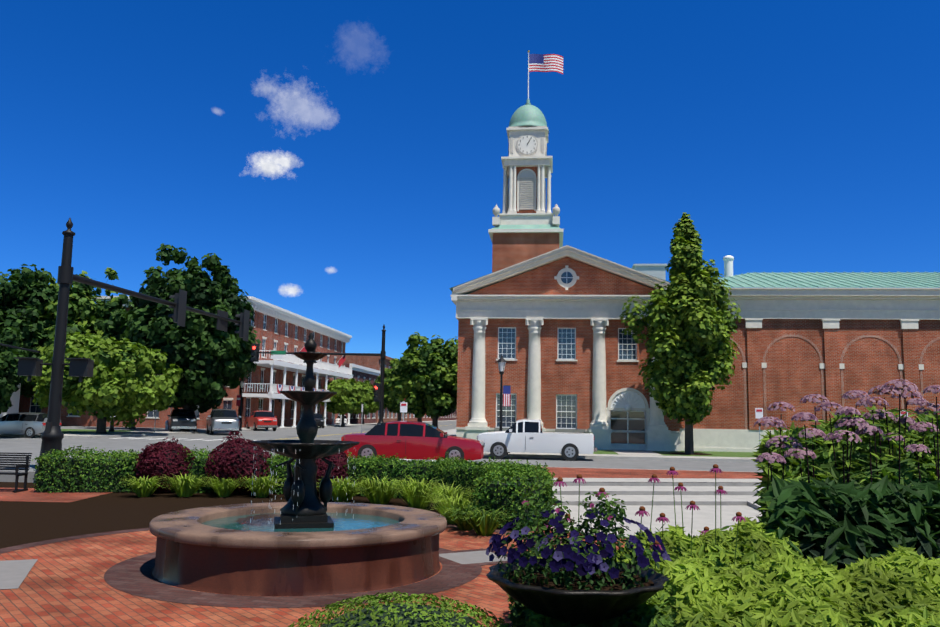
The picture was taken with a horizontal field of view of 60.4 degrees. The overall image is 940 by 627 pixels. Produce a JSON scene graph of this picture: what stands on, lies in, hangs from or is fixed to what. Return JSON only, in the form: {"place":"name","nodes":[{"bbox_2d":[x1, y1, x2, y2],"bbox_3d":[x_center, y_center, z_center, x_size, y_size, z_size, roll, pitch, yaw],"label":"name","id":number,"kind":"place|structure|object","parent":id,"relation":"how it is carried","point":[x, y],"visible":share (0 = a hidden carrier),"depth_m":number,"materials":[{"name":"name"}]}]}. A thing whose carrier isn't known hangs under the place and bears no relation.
{"place":"outdoors","nodes":[
{"label":"outdoors","id":0,"kind":"place"},
{"bbox_2d":[0,343,38,352],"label":"signal arm","id":1,"kind":"object","parent":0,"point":[1,344],"visible":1,"depth_m":42.54},
{"bbox_2d":[0,482,761,626],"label":"plaza floor","id":2,"kind":"structure","parent":0,"point":[77,559],"depth_m":10.94,"materials":[{"name":"brick"}]},
{"bbox_2d":[0,452,31,492],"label":"bench","id":3,"kind":"object","parent":2,"relation":"on","point":[27,459],"visible":1,"depth_m":20.55,"materials":[{"name":"black metal"}]},
{"bbox_2d":[31,445,556,529],"bbox_3d":[-4.123,3.964,19.943,13.896,1.218,5.320,-2,-8,24],"label":"hedge","id":4,"kind":"object","parent":2,"relation":"on","point":[497,485],"visible":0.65,"depth_m":20.30,"materials":[{"name":"green plant"}]},
{"bbox_2d":[149,333,446,595],"bbox_3d":[-2.304,1.883,11.384,4.000,3.240,4.000,0,-7,6],"label":"fountain","id":5,"kind":"object","parent":2,"relation":"on","point":[303,540],"visible":0.96,"depth_m":9.99,"materials":[{"name":"red stone"}]},
{"bbox_2d":[119,431,512,535],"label":"shrubs","id":6,"kind":"object","parent":2,"relation":"on","point":[162,463],"visible":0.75,"depth_m":19.86,"materials":[{"name":"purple plant"}]},
{"bbox_2d":[288,591,509,626],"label":"boxwood","id":7,"kind":"object","parent":2,"relation":"on","point":[395,613],"visible":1,"depth_m":5.95,"materials":[{"name":"green plant"}]},
{"bbox_2d":[486,558,669,626],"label":"urn planter","id":8,"kind":"object","parent":2,"relation":"on","point":[560,602],"visible":0.75,"depth_m":5.91,"materials":[{"name":"metal"}]},
{"bbox_2d":[486,481,670,590],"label":"petunias","id":9,"kind":"object","parent":8,"relation":"on","point":[539,539],"visible":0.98,"depth_m":6.13,"materials":[{"name":"purple plant"}]},
{"bbox_2d":[550,478,764,511],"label":"plaza steps","id":10,"kind":"structure","parent":2,"relation":"on","point":[663,495],"depth_m":21.28,"materials":[{"name":"concrete"}]},
{"bbox_2d":[507,379,939,626],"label":"border plants","id":11,"kind":"object","parent":2,"relation":"on","point":[844,531],"visible":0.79,"depth_m":7.84,"materials":[{"name":"green plant"}]},
{"bbox_2d":[0,421,762,485],"bbox_3d":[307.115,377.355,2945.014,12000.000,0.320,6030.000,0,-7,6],"label":"street level","id":12,"kind":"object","parent":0,"point":[19,445],"depth_m":36.02,"materials":[{"name":"asphalt"}]},
{"bbox_2d":[0,327,29,413],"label":"tree","id":13,"kind":"object","parent":12,"relation":"on","point":[10,378],"visible":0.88,"depth_m":46.01,"materials":[{"name":"green plant"}]},
{"bbox_2d":[0,412,60,437],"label":"parked car","id":14,"kind":"object","parent":12,"relation":"on","point":[30,424],"visible":0.83,"depth_m":48.02,"materials":[{"name":"grey paint"}]},
{"bbox_2d":[0,264,81,397],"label":"tree","id":15,"kind":"object","parent":12,"relation":"on","point":[26,295],"visible":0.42,"depth_m":77.51,"materials":[{"name":"green plant"}]},
{"bbox_2d":[27,267,124,356],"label":"tree","id":16,"kind":"object","parent":12,"relation":"on","point":[88,311],"visible":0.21,"depth_m":80.99,"materials":[{"name":"green plant"}]},
{"bbox_2d":[24,332,182,433],"bbox_3d":[-25.106,4.972,55.818,10.180,6.997,9.848,0,-7,6],"label":"tree","id":17,"kind":"object","parent":12,"relation":"on","point":[124,383],"visible":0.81,"depth_m":53.39,"materials":[{"name":"green plant"}]},
{"bbox_2d":[94,294,139,428],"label":"tree","id":18,"kind":"object","parent":12,"relation":"on","point":[109,327],"visible":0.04,"depth_m":72.17,"materials":[{"name":"green plant"}]},
{"bbox_2d":[14,218,250,472],"bbox_3d":[-11.250,1.562,29.170,2.160,7.400,12.629,0,-7,6],"label":"signal pole","id":19,"kind":"object","parent":12,"relation":"on","point":[52,435],"visible":0.88,"depth_m":23.34,"materials":[{"name":"black metal"}]},
{"bbox_2d":[167,409,198,431],"bbox_3d":[-23.214,8.642,65.216,2.400,1.925,6.030,4,-8,-22],"label":"dark pickup","id":20,"kind":"object","parent":12,"relation":"on","point":[182,419],"visible":0.96,"depth_m":62.80,"materials":[{"name":"grey paint"}]},
{"bbox_2d":[120,243,260,430],"bbox_3d":[-22.886,2.030,65.934,10.762,15.434,11.218,0,-7,6],"label":"tree","id":21,"kind":"object","parent":12,"relation":"on","point":[205,355],"visible":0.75,"depth_m":63.20,"materials":[{"name":"green plant"}]},
{"bbox_2d":[206,409,240,434],"bbox_3d":[-19.069,8.341,62.325,2.430,1.945,6.030,4,-8,-22],"label":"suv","id":22,"kind":"object","parent":12,"relation":"on","point":[222,419],"visible":0.92,"depth_m":60.02,"materials":[{"name":"grey paint"}]},
{"bbox_2d":[0,296,456,428],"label":"town buildings","id":23,"kind":"structure","parent":12,"relation":"on","point":[276,328],"depth_m":92.13,"materials":[{"name":"brick"}]},
{"bbox_2d":[236,379,244,430],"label":"street lamp","id":24,"kind":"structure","parent":12,"relation":"on","point":[238,403],"depth_m":69.28,"materials":[{"name":"black metal"}]},
{"bbox_2d":[245,410,276,430],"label":"car","id":25,"kind":"object","parent":12,"relation":"on","point":[255,420],"visible":0.98,"depth_m":75.49,"materials":[{"name":"red paint"}]},
{"bbox_2d":[251,325,385,423],"bbox_3d":[-10.983,4.767,58.049,10.111,8.250,0.895,1,-7,3],"label":"signal pole","id":26,"kind":"object","parent":12,"relation":"on","point":[378,391],"visible":0.6,"depth_m":58.11,"materials":[{"name":"black metal"}]},
{"bbox_2d":[314,413,324,427],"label":"black suv","id":27,"kind":"object","parent":12,"relation":"on","point":[319,419],"visible":0.6,"depth_m":92.94,"materials":[{"name":"black paint"}]},
{"bbox_2d":[335,415,347,423],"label":"car","id":28,"kind":"object","parent":12,"relation":"on","point":[337,420],"visible":0.48,"depth_m":117.22,"materials":[{"name":"white paint"}]},
{"bbox_2d":[319,378,365,426],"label":"street tree","id":29,"kind":"object","parent":12,"relation":"on","point":[349,397],"visible":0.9,"depth_m":103.13,"materials":[{"name":"green plant"}]},
{"bbox_2d":[354,380,378,423],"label":"street tree","id":30,"kind":"object","parent":12,"relation":"on","point":[369,405],"visible":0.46,"depth_m":122.94,"materials":[{"name":"green plant"}]},
{"bbox_2d":[0,420,762,482],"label":"streets and walks","id":31,"kind":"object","parent":12,"relation":"on","point":[574,472],"visible":0.17,"depth_m":35.51,"materials":[{"name":"concrete"}]},
{"bbox_2d":[109,417,114,430],"bbox_3d":[-26.996,6.691,60.989,0.614,4.370,0.444,3,-7,-16],"label":"lamp","id":32,"kind":"object","parent":31,"relation":"on","point":[111,428],"visible":0.15,"depth_m":60.68,"materials":[{"name":"black metal"}]},
{"bbox_2d":[497,355,510,430],"bbox_3d":[1.501,4.097,36.785,0.614,4.470,0.444,3,-7,-16],"label":"street lamp","id":33,"kind":"object","parent":31,"relation":"on","point":[505,390],"visible":0.71,"depth_m":36.80,"materials":[{"name":"black metal"}]},
{"bbox_2d":[154,402,907,447],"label":"parking signs","id":34,"kind":"object","parent":31,"relation":"on","point":[758,411],"visible":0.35,"depth_m":35.21,"materials":[{"name":"grey"}]},
{"bbox_2d":[668,453,712,454],"bbox_3d":[10.631,6.800,39.173,2.200,0.001,2.200,0,-7,6],"label":"grass strip","id":35,"kind":"object","parent":31,"relation":"on","point":[692,454],"visible":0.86,"depth_m":38.75,"materials":[{"name":"green plant"}]},
{"bbox_2d":[372,367,412,420],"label":"street tree","id":36,"kind":"object","parent":12,"relation":"on","point":[393,405],"visible":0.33,"depth_m":90.48,"materials":[{"name":"green plant"}]},
{"bbox_2d":[341,421,484,462],"bbox_3d":[-2.042,4.763,29.906,5.155,1.552,2.290,1,-7,2],"label":"red sedan car","id":37,"kind":"object","parent":12,"relation":"on","point":[415,440],"visible":0.75,"depth_m":29.00,"materials":[{"name":"red paint"}]},
{"bbox_2d":[404,405,422,421],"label":"street tree","id":38,"kind":"object","parent":12,"relation":"on","point":[409,411],"depth_m":129.42,"materials":[{"name":"green plant"}]},
{"bbox_2d":[385,332,457,427],"bbox_3d":[-2.694,5.743,64.424,7.966,8.389,7.422,0,-7,6],"label":"street tree","id":39,"kind":"object","parent":12,"relation":"on","point":[424,377],"visible":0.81,"depth_m":62.39,"materials":[{"name":"green plant"}]},
{"bbox_2d":[477,419,596,460],"bbox_3d":[2.814,5.350,34.479,5.080,1.695,2.150,0,-7,6],"label":"white pickup","id":40,"kind":"object","parent":12,"relation":"on","point":[526,435],"visible":0.98,"depth_m":33.65,"materials":[{"name":"white paint"}]},
{"bbox_2d":[619,212,741,453],"bbox_3d":[10.764,0.915,40.013,5.364,12.113,5.041,5,-8,-30],"label":"hornbeam tree","id":41,"kind":"object","parent":12,"relation":"on","point":[690,349],"visible":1,"depth_m":38.89,"materials":[{"name":"green plant"}]},
{"bbox_2d":[449,50,939,451],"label":"courthouse","id":42,"kind":"structure","parent":12,"relation":"on","point":[539,310],"depth_m":43.38,"materials":[{"name":"brick"}]},
{"bbox_2d":[0,0,939,358],"label":"sky","id":43,"kind":"structure","parent":0,"point":[342,158],"materials":[{"name":"blue"}]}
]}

